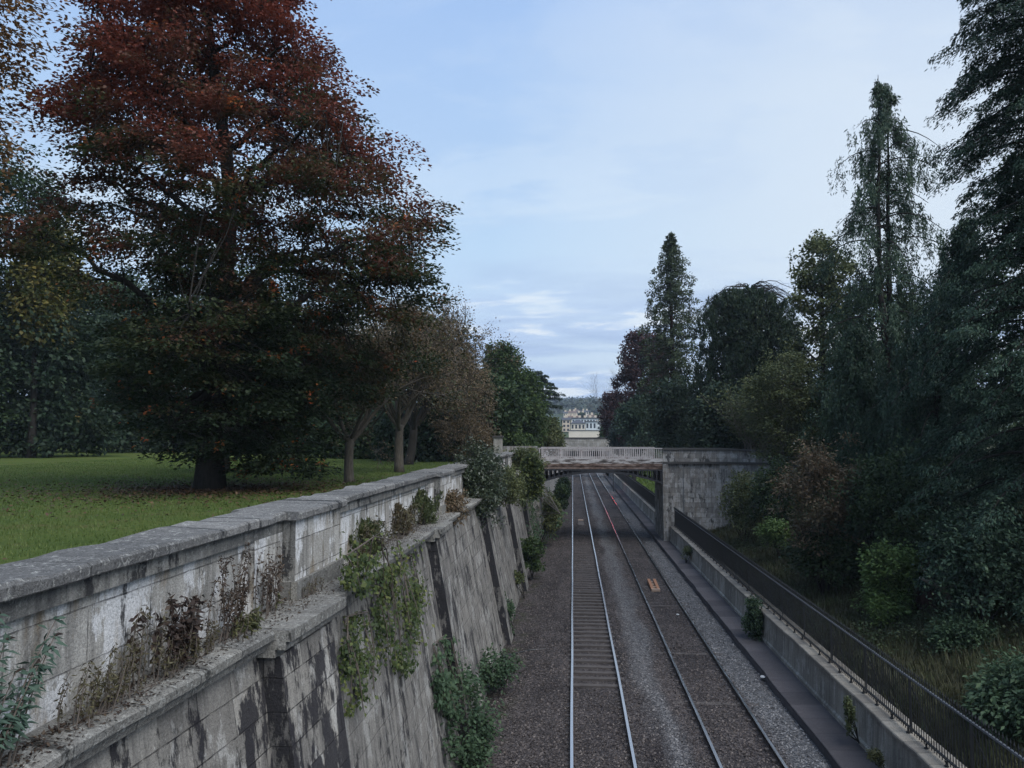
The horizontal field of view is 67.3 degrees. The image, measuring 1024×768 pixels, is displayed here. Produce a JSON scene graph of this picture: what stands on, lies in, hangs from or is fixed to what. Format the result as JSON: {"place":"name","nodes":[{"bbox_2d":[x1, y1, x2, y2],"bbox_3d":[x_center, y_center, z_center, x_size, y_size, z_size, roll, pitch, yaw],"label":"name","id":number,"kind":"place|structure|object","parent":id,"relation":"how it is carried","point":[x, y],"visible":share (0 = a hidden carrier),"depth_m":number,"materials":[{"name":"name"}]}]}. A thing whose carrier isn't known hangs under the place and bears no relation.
{"place":"outdoors","nodes":[
{"label":"outdoors","id":0,"kind":"place"},
{"bbox_2d":[0,442,455,563],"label":"lawn","id":1,"kind":"structure","parent":0,"point":[58,457],"depth_m":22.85,"materials":[{"name":"green plant"}]},
{"bbox_2d":[0,0,76,221],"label":"hornbeam tree","id":2,"kind":"object","parent":1,"relation":"on","point":[5,35],"visible":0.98,"depth_m":24.31,"materials":[{"name":"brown plant"}]},
{"bbox_2d":[0,136,78,457],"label":"oak tree","id":3,"kind":"object","parent":1,"relation":"on","point":[20,179],"visible":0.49,"depth_m":59.74,"materials":[{"name":"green plant"}]},
{"bbox_2d":[0,205,98,457],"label":"lime tree","id":4,"kind":"object","parent":1,"relation":"on","point":[39,271],"visible":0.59,"depth_m":60.17,"materials":[{"name":"green plant"}]},
{"bbox_2d":[0,277,132,457],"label":"shrub","id":5,"kind":"object","parent":1,"relation":"on","point":[65,365],"visible":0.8,"depth_m":61.48,"materials":[{"name":"green plant"}]},
{"bbox_2d":[1,266,174,380],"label":"tree","id":6,"kind":"object","parent":1,"relation":"on","point":[127,289],"visible":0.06,"depth_m":97.64,"materials":[{"name":"plant"}]},
{"bbox_2d":[41,291,177,452],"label":"tree","id":7,"kind":"object","parent":1,"relation":"on","point":[129,446],"visible":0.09,"depth_m":78.22,"materials":[{"name":"green plant"}]},
{"bbox_2d":[99,249,237,445],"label":"background tree","id":8,"kind":"object","parent":1,"relation":"on","point":[142,282],"depth_m":124.66,"materials":[{"name":"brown plant"}]},
{"bbox_2d":[115,296,226,451],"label":"tree","id":9,"kind":"object","parent":1,"relation":"on","point":[176,443],"visible":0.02,"depth_m":83.26,"materials":[{"name":"green plant"}]},
{"bbox_2d":[0,461,392,558],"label":"fallen leaves","id":10,"kind":"object","parent":1,"relation":"on","point":[185,488],"visible":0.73,"depth_m":26.22,"materials":[{"name":"brown plant"}]},
{"bbox_2d":[0,0,463,489],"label":"beech tree","id":11,"kind":"object","parent":1,"relation":"on","point":[214,327],"visible":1,"depth_m":25.93,"materials":[{"name":"red plant"}]},
{"bbox_2d":[181,263,312,471],"bbox_3d":[-13.700,-0.855,40.697,7.745,11.553,7.514,0,-4,5],"label":"maple tree","id":12,"kind":"object","parent":1,"relation":"on","point":[239,275],"visible":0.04,"depth_m":40.19,"materials":[{"name":"green plant"}]},
{"bbox_2d":[188,286,487,481],"bbox_3d":[-7.439,-0.079,33.250,11.084,8.930,9.025,-2,-4,25],"label":"cherry tree","id":13,"kind":"object","parent":1,"relation":"on","point":[358,430],"visible":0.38,"depth_m":32.22,"materials":[{"name":"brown plant"}]},
{"bbox_2d":[306,379,406,458],"bbox_3d":[-13.417,3.262,67.501,9.322,9.580,8.539,-3,-5,33],"label":"shrub","id":14,"kind":"object","parent":1,"relation":"on","point":[360,451],"visible":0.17,"depth_m":64.95,"materials":[{"name":"green plant"}]},
{"bbox_2d":[319,289,509,471],"bbox_3d":[-5.239,-0.189,42.417,10.618,11.650,11.638,0,-4,5],"label":"cherry tree","id":15,"kind":"object","parent":1,"relation":"on","point":[396,420],"visible":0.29,"depth_m":40.93,"materials":[{"name":"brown plant"}]},
{"bbox_2d":[360,397,471,461],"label":"shrub","id":16,"kind":"object","parent":1,"relation":"on","point":[384,428],"visible":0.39,"depth_m":58.58,"materials":[{"name":"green plant"}]},
{"bbox_2d":[355,286,482,402],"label":"background tree","id":17,"kind":"object","parent":1,"relation":"on","point":[441,326],"visible":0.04,"depth_m":114.10,"materials":[{"name":"brown plant"}]},
{"bbox_2d":[324,285,530,464],"bbox_3d":[-5.780,-0.532,52.148,13.166,12.572,12.422,-3,-5,40],"label":"cherry tree","id":18,"kind":"object","parent":1,"relation":"on","point":[413,422],"visible":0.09,"depth_m":51.62,"materials":[{"name":"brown plant"}]},
{"bbox_2d":[418,338,500,460],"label":"hawthorn tree","id":19,"kind":"object","parent":1,"relation":"on","point":[473,432],"visible":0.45,"depth_m":58.01,"materials":[{"name":"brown plant"}]},
{"bbox_2d":[436,364,537,457],"bbox_3d":[-2.728,3.122,66.418,9.962,10.634,8.209,0,-4,5],"label":"shrub","id":20,"kind":"object","parent":1,"relation":"on","point":[511,403],"visible":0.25,"depth_m":64.98,"materials":[{"name":"green plant"}]},
{"bbox_2d":[482,336,552,449],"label":"sycamore tree","id":21,"kind":"object","parent":1,"relation":"on","point":[524,378],"visible":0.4,"depth_m":73.55,"materials":[{"name":"green plant"}]},
{"bbox_2d":[531,370,565,436],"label":"cedar tree","id":22,"kind":"object","parent":1,"relation":"on","point":[557,396],"visible":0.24,"depth_m":105.01,"materials":[{"name":"green plant"}]},
{"bbox_2d":[0,0,1023,398],"label":"sky","id":23,"kind":"structure","parent":0,"point":[573,137],"materials":[{"name":"blue"}]},
{"bbox_2d":[38,412,1020,440],"bbox_3d":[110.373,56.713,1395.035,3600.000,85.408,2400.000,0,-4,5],"label":"hill","id":24,"kind":"structure","parent":0,"point":[560,416],"depth_m":627.96,"materials":[{"name":"green plant"}]},
{"bbox_2d":[540,395,624,413],"bbox_3d":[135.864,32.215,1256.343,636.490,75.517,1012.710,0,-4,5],"label":"wood","id":25,"kind":"object","parent":24,"relation":"on","point":[572,403],"visible":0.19,"depth_m":794.40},
{"bbox_2d":[458,471,831,767],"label":"trackbed","id":26,"kind":"structure","parent":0,"point":[595,508],"depth_m":25.11,"materials":[{"name":"grey gravel"}]},
{"bbox_2d":[0,469,536,767],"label":"retaining wall","id":27,"kind":"structure","parent":26,"relation":"on","point":[275,696],"depth_m":10.43,"materials":[{"name":"stone"}]},
{"bbox_2d":[0,612,67,767],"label":"buddleia","id":28,"kind":"object","parent":27,"relation":"on","point":[15,723],"visible":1,"depth_m":5.47,"materials":[{"name":"green plant"}]},
{"bbox_2d":[53,639,149,731],"bbox_3d":[-3.398,2.505,6.482,0.362,0.530,1.147,0,-4,5],"label":"weed","id":29,"kind":"object","parent":27,"relation":"on","point":[117,680],"visible":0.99,"depth_m":6.41,"materials":[{"name":"brown plant"}]},
{"bbox_2d":[93,605,169,709],"bbox_3d":[-3.402,2.379,6.914,0.311,0.809,0.982,0,-4,5],"label":"weed","id":30,"kind":"object","parent":27,"relation":"on","point":[135,649],"visible":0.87,"depth_m":7.13,"materials":[{"name":"brown plant"}]},
{"bbox_2d":[127,593,196,685],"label":"weed","id":31,"kind":"object","parent":27,"relation":"on","point":[177,638],"visible":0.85,"depth_m":7.44,"materials":[{"name":"brown plant"}]},
{"bbox_2d":[134,619,220,694],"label":"weed","id":32,"kind":"object","parent":27,"relation":"on","point":[210,638],"visible":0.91,"depth_m":7.70,"materials":[{"name":"brown plant"}]},
{"bbox_2d":[163,594,207,662],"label":"weed","id":33,"kind":"object","parent":27,"relation":"on","point":[194,626],"visible":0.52,"depth_m":7.90,"materials":[{"name":"brown plant"}]},
{"bbox_2d":[0,512,456,767],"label":"ledge litter","id":34,"kind":"object","parent":27,"relation":"on","point":[43,733],"visible":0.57,"depth_m":6.87,"materials":[{"name":"brown plant"}]},
{"bbox_2d":[205,538,251,643],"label":"weed","id":35,"kind":"object","parent":27,"relation":"on","point":[238,600],"visible":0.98,"depth_m":8.89,"materials":[{"name":"brown plant"}]},
{"bbox_2d":[229,592,281,638],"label":"weed","id":36,"kind":"object","parent":27,"relation":"on","point":[245,625],"visible":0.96,"depth_m":9.09,"materials":[{"name":"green plant"}]},
{"bbox_2d":[0,451,515,744],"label":"parapet wall","id":37,"kind":"structure","parent":27,"relation":"on","point":[97,596],"depth_m":7.87,"materials":[{"name":"stone"}]},
{"bbox_2d":[252,546,284,617],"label":"weed","id":38,"kind":"object","parent":27,"relation":"on","point":[269,584],"visible":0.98,"depth_m":9.97,"materials":[{"name":"brown plant"}]},
{"bbox_2d":[337,610,384,718],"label":"ivy","id":39,"kind":"object","parent":27,"relation":"attached to","point":[353,667],"visible":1,"depth_m":12.10,"materials":[{"name":"green plant"}]},
{"bbox_2d":[348,516,390,557],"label":"shrub","id":40,"kind":"object","parent":27,"relation":"on","point":[374,548],"visible":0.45,"depth_m":14.86,"materials":[{"name":"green plant"}]},
{"bbox_2d":[358,515,388,560],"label":"weed","id":41,"kind":"object","parent":27,"relation":"on","point":[367,535],"visible":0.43,"depth_m":14.72,"materials":[{"name":"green plant"}]},
{"bbox_2d":[338,532,425,600],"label":"ivy","id":42,"kind":"object","parent":27,"relation":"attached to","point":[367,561],"visible":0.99,"depth_m":12.47,"materials":[{"name":"green plant"}]},
{"bbox_2d":[369,553,434,679],"bbox_3d":[-2.102,4.750,15.546,0.760,2.131,4.354,0,-4,5],"label":"ivy","id":43,"kind":"object","parent":27,"relation":"attached to","point":[389,632],"visible":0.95,"depth_m":15.04,"materials":[{"name":"green plant"}]},
{"bbox_2d":[387,502,424,544],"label":"weed","id":44,"kind":"object","parent":27,"relation":"on","point":[411,519],"visible":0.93,"depth_m":17.50,"materials":[{"name":"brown plant"}]},
{"bbox_2d":[411,487,446,524],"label":"buddleia bush","id":45,"kind":"object","parent":27,"relation":"on","point":[429,508],"visible":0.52,"depth_m":20.25,"materials":[{"name":"green plant"}]},
{"bbox_2d":[430,634,476,721],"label":"ivy","id":46,"kind":"object","parent":27,"relation":"attached to","point":[442,681],"visible":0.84,"depth_m":17.84,"materials":[{"name":"green plant"}]},
{"bbox_2d":[444,488,470,526],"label":"spirea bush","id":47,"kind":"object","parent":27,"relation":"on","point":[453,500],"visible":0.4,"depth_m":23.77,"materials":[{"name":"brown plant"}]},
{"bbox_2d":[448,435,508,530],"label":"holly bush","id":48,"kind":"object","parent":27,"relation":"on","point":[478,473],"visible":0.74,"depth_m":29.55,"materials":[{"name":"green plant"}]},
{"bbox_2d":[491,465,532,511],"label":"shrub","id":49,"kind":"object","parent":27,"relation":"on","point":[515,488],"visible":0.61,"depth_m":35.33,"materials":[{"name":"green plant"}]},
{"bbox_2d":[503,444,550,471],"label":"shrub","id":50,"kind":"object","parent":27,"relation":"on","point":[520,453],"visible":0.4,"depth_m":53.15,"materials":[{"name":"green plant"}]},
{"bbox_2d":[518,448,546,502],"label":"shrub","id":51,"kind":"object","parent":27,"relation":"on","point":[531,467],"visible":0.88,"depth_m":49.35,"materials":[{"name":"green plant"}]},
{"bbox_2d":[526,485,567,548],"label":"ivy","id":52,"kind":"object","parent":27,"relation":"attached to","point":[533,517],"visible":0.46,"depth_m":52.79,"materials":[{"name":"green plant"}]},
{"bbox_2d":[440,648,505,767],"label":"bramble bush","id":53,"kind":"object","parent":26,"relation":"on","point":[480,748],"visible":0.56,"depth_m":18.42,"materials":[{"name":"green plant"}]},
{"bbox_2d":[477,642,525,693],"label":"bramble bush","id":54,"kind":"object","parent":26,"relation":"on","point":[502,671],"visible":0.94,"depth_m":23.42,"materials":[{"name":"green plant"}]},
{"bbox_2d":[492,436,542,539],"bbox_3d":[0.556,8.111,59.577,3.450,8.180,7.500,0,-4,5],"label":"bridge abutment","id":55,"kind":"object","parent":26,"relation":"on","point":[498,440],"visible":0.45,"depth_m":57.20,"materials":[{"name":"stone"}]},
{"bbox_2d":[520,536,545,578],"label":"shrub","id":56,"kind":"object","parent":26,"relation":"on","point":[531,556],"visible":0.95,"depth_m":42.22,"materials":[{"name":"green plant"}]},
{"bbox_2d":[542,449,558,520],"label":"retaining wall","id":57,"kind":"structure","parent":26,"relation":"on","point":[550,483],"depth_m":96.91,"materials":[{"name":"stone"}]},
{"bbox_2d":[495,428,539,447],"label":"shrub","id":58,"kind":"object","parent":57,"relation":"on","point":[523,441],"visible":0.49,"depth_m":64.37,"materials":[{"name":"green plant"}]},
{"bbox_2d":[531,413,567,455],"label":"willow shrub","id":59,"kind":"object","parent":57,"relation":"on","point":[554,437],"visible":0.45,"depth_m":78.77,"materials":[{"name":"green plant"}]},
{"bbox_2d":[540,489,563,541],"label":"shrub","id":60,"kind":"object","parent":26,"relation":"on","point":[549,523],"visible":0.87,"depth_m":55.06,"materials":[{"name":"green plant"}]},
{"bbox_2d":[551,482,570,509],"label":"shrub","id":61,"kind":"object","parent":26,"relation":"on","point":[561,492],"visible":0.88,"depth_m":70.95,"materials":[{"name":"green plant"}]},
{"bbox_2d":[565,476,641,767],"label":"railway track","id":62,"kind":"structure","parent":26,"relation":"on","point":[629,744],"depth_m":28.72,"materials":[{"name":"silver metal"}]},
{"bbox_2d":[562,437,644,476],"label":"stone bridge","id":63,"kind":"structure","parent":26,"relation":"on","point":[586,441],"depth_m":148.85,"materials":[{"name":"beige stone"}]},
{"bbox_2d":[462,516,832,767],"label":"ballast stones","id":64,"kind":"object","parent":26,"relation":"on","point":[679,710],"visible":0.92,"depth_m":24.29,"materials":[{"name":"grey gravel"}]},
{"bbox_2d":[589,473,787,767],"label":"railway track","id":65,"kind":"structure","parent":26,"relation":"on","point":[760,730],"depth_m":26.41,"materials":[{"name":"grey metal"}]},
{"bbox_2d":[605,477,880,767],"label":"path","id":66,"kind":"structure","parent":0,"point":[821,726],"depth_m":24.73,"materials":[{"name":"grey concrete"}]},
{"bbox_2d":[740,594,766,640],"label":"shrub","id":67,"kind":"object","parent":66,"relation":"on","point":[753,618],"visible":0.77,"depth_m":29.06,"materials":[{"name":"green plant"}]},
{"bbox_2d":[842,695,859,743],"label":"weed","id":68,"kind":"object","parent":66,"relation":"on","point":[849,711],"visible":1,"depth_m":19.03,"materials":[{"name":"green plant"}]},
{"bbox_2d":[589,443,1023,767],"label":"bank","id":69,"kind":"structure","parent":0,"point":[830,596],"depth_m":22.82,"materials":[{"name":"green plant"}]},
{"bbox_2d":[597,390,624,439],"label":"copper beech","id":70,"kind":"object","parent":69,"relation":"on","point":[606,413],"visible":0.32,"depth_m":137.97,"materials":[{"name":"brown plant"}]},
{"bbox_2d":[604,425,630,456],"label":"evergreen shrub","id":71,"kind":"object","parent":69,"relation":"on","point":[613,442],"visible":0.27,"depth_m":117.85,"materials":[{"name":"green plant"}]},
{"bbox_2d":[610,473,654,523],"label":"wall","id":72,"kind":"structure","parent":69,"relation":"on","point":[646,508],"depth_m":86.03,"materials":[{"name":"grey concrete"}]},
{"bbox_2d":[615,474,654,507],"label":"iron fence","id":73,"kind":"object","parent":72,"relation":"on","point":[644,493],"visible":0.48,"depth_m":84.79,"materials":[{"name":"black metal"}]},
{"bbox_2d":[611,392,661,456],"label":"evergreen shrub","id":74,"kind":"object","parent":69,"relation":"on","point":[625,414],"visible":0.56,"depth_m":98.09,"materials":[{"name":"green plant"}]},
{"bbox_2d":[610,325,669,479],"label":"copper beech","id":75,"kind":"object","parent":69,"relation":"on","point":[631,371],"visible":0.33,"depth_m":109.86,"materials":[{"name":"purple plant"}]},
{"bbox_2d":[630,231,710,450],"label":"redwood tree","id":76,"kind":"object","parent":69,"relation":"on","point":[673,268],"visible":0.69,"depth_m":85.10,"materials":[{"name":"green plant"}]},
{"bbox_2d":[643,373,697,451],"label":"evergreen shrub","id":77,"kind":"object","parent":69,"relation":"on","point":[667,410],"visible":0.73,"depth_m":77.46,"materials":[{"name":"green plant"}]},
{"bbox_2d":[681,377,769,450],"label":"evergreen shrub","id":78,"kind":"object","parent":69,"relation":"on","point":[715,434],"visible":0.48,"depth_m":60.64,"materials":[{"name":"green plant"}]},
{"bbox_2d":[655,448,812,540],"bbox_3d":[16.015,8.341,57.019,9.630,7.170,10.320,0,-4,5],"label":"bridge abutment","id":79,"kind":"object","parent":69,"relation":"on","point":[694,480],"visible":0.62,"depth_m":56.69,"materials":[{"name":"stone"}]},
{"bbox_2d":[538,447,662,483],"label":"iron bridge","id":80,"kind":"structure","parent":79,"relation":"on","point":[567,465],"depth_m":57.45,"materials":[{"name":"paint"}]},
{"bbox_2d":[717,469,771,542],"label":"bank shrub","id":81,"kind":"object","parent":69,"relation":"on","point":[741,498],"visible":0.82,"depth_m":48.17,"materials":[{"name":"green plant"}]},
{"bbox_2d":[674,285,819,450],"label":"yew tree","id":82,"kind":"object","parent":69,"relation":"on","point":[743,320],"visible":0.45,"depth_m":65.16,"materials":[{"name":"green plant"}]},
{"bbox_2d":[686,280,815,333],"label":"weeping tree","id":83,"kind":"object","parent":69,"relation":"on","point":[765,288],"visible":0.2,"depth_m":72.17,"materials":[{"name":"green plant"}]},
{"bbox_2d":[697,366,816,449],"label":"elder tree","id":84,"kind":"object","parent":69,"relation":"on","point":[737,428],"visible":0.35,"depth_m":57.52,"materials":[{"name":"green plant"}]},
{"bbox_2d":[745,453,805,526],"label":"bank shrub","id":85,"kind":"object","parent":69,"relation":"on","point":[766,495],"visible":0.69,"depth_m":45.13,"materials":[{"name":"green plant"}]},
{"bbox_2d":[753,512,799,559],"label":"bank shrub","id":86,"kind":"object","parent":69,"relation":"on","point":[773,531],"visible":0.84,"depth_m":41.17,"materials":[{"name":"green plant"}]},
{"bbox_2d":[731,348,833,513],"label":"hazel tree","id":87,"kind":"object","parent":69,"relation":"on","point":[796,398],"visible":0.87,"depth_m":52.06,"materials":[{"name":"green plant"}]},
{"bbox_2d":[670,526,966,767],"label":"wall","id":88,"kind":"structure","parent":69,"relation":"on","point":[826,684],"depth_m":21.80,"materials":[{"name":"grey concrete"}]},
{"bbox_2d":[674,507,1023,767],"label":"iron fence","id":89,"kind":"object","parent":88,"relation":"on","point":[699,535],"visible":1,"depth_m":20.44,"materials":[{"name":"black metal"}]},
{"bbox_2d":[765,431,875,595],"bbox_3d":[13.318,5.609,33.459,4.367,7.115,4.478,0,-4,5],"label":"bank shrub","id":90,"kind":"object","parent":69,"relation":"on","point":[802,491],"visible":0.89,"depth_m":32.95,"materials":[{"name":"green plant"}]},
{"bbox_2d":[778,229,868,471],"bbox_3d":[22.961,-2.288,56.339,6.690,18.866,6.835,0,-4,5],"label":"maple tree","id":91,"kind":"object","parent":69,"relation":"on","point":[804,280],"visible":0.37,"depth_m":56.31,"materials":[{"name":"green plant"}]},
{"bbox_2d":[813,321,908,550],"bbox_3d":[16.260,2.721,35.791,3.724,11.408,3.598,2,-4,-23],"label":"cypress tree","id":92,"kind":"object","parent":69,"relation":"on","point":[858,379],"visible":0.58,"depth_m":35.45,"materials":[{"name":"green plant"}]},
{"bbox_2d":[708,481,1023,730],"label":"undergrowth","id":93,"kind":"object","parent":69,"relation":"on","point":[915,616],"visible":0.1,"depth_m":25.89,"materials":[{"name":"green plant"}]},
{"bbox_2d":[798,79,949,532],"bbox_3d":[19.609,-4.038,41.417,8.005,25.516,7.743,3,-5,-35],"label":"cypress tree","id":94,"kind":"object","parent":69,"relation":"on","point":[883,123],"visible":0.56,"depth_m":41.05,"materials":[{"name":"green plant"}]},
{"bbox_2d":[866,590,896,629],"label":"bank shrub","id":95,"kind":"object","parent":69,"relation":"on","point":[881,612],"visible":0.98,"depth_m":26.95,"materials":[{"name":"green plant"}]},
{"bbox_2d":[824,423,959,582],"bbox_3d":[15.487,4.891,30.538,4.536,6.634,4.857,-4,-5,44],"label":"bank shrub","id":96,"kind":"object","parent":69,"relation":"on","point":[911,485],"visible":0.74,"depth_m":29.93,"materials":[{"name":"green plant"}]},
{"bbox_2d":[849,536,934,627],"bbox_3d":[13.724,7.080,28.086,2.600,3.266,3.141,0,-4,5],"label":"bank shrub","id":97,"kind":"object","parent":69,"relation":"on","point":[893,584],"visible":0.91,"depth_m":27.63,"materials":[{"name":"green plant"}]},
{"bbox_2d":[795,270,1000,485],"bbox_3d":[25.252,-0.243,50.090,11.820,14.789,10.445,1,-4,-13],"label":"holm oak","id":98,"kind":"object","parent":69,"relation":"on","point":[825,384],"visible":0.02,"depth_m":50.65,"materials":[{"name":"green plant"}]},
{"bbox_2d":[838,217,1023,578],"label":"cypress tree","id":99,"kind":"object","parent":69,"relation":"on","point":[912,398],"visible":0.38,"depth_m":32.32,"materials":[{"name":"green plant"}]},
{"bbox_2d":[914,559,949,613],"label":"tree trunk","id":100,"kind":"object","parent":69,"relation":"on","point":[922,599],"visible":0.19,"depth_m":27.20,"materials":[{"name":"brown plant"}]},
{"bbox_2d":[893,0,1023,623],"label":"cypress tree","id":101,"kind":"object","parent":69,"relation":"on","point":[1002,405],"visible":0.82,"depth_m":26.43,"materials":[{"name":"green plant"}]},
{"bbox_2d":[923,607,1009,657],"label":"bank shrub","id":102,"kind":"object","parent":69,"relation":"on","point":[958,630],"visible":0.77,"depth_m":23.29,"materials":[{"name":"green plant"}]},
{"bbox_2d":[911,491,1023,624],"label":"bank shrub","id":103,"kind":"object","parent":69,"relation":"on","point":[1000,556],"visible":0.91,"depth_m":23.88,"materials":[{"name":"green plant"}]},
{"bbox_2d":[952,643,1023,749],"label":"bank shrub","id":104,"kind":"object","parent":69,"relation":"on","point":[999,691],"visible":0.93,"depth_m":17.97,"materials":[{"name":"green plant"}]},
{"bbox_2d":[961,151,1023,484],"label":"holm oak","id":105,"kind":"object","parent":69,"relation":"on","point":[1004,277],"visible":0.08,"depth_m":42.70,"materials":[{"name":"green plant"}]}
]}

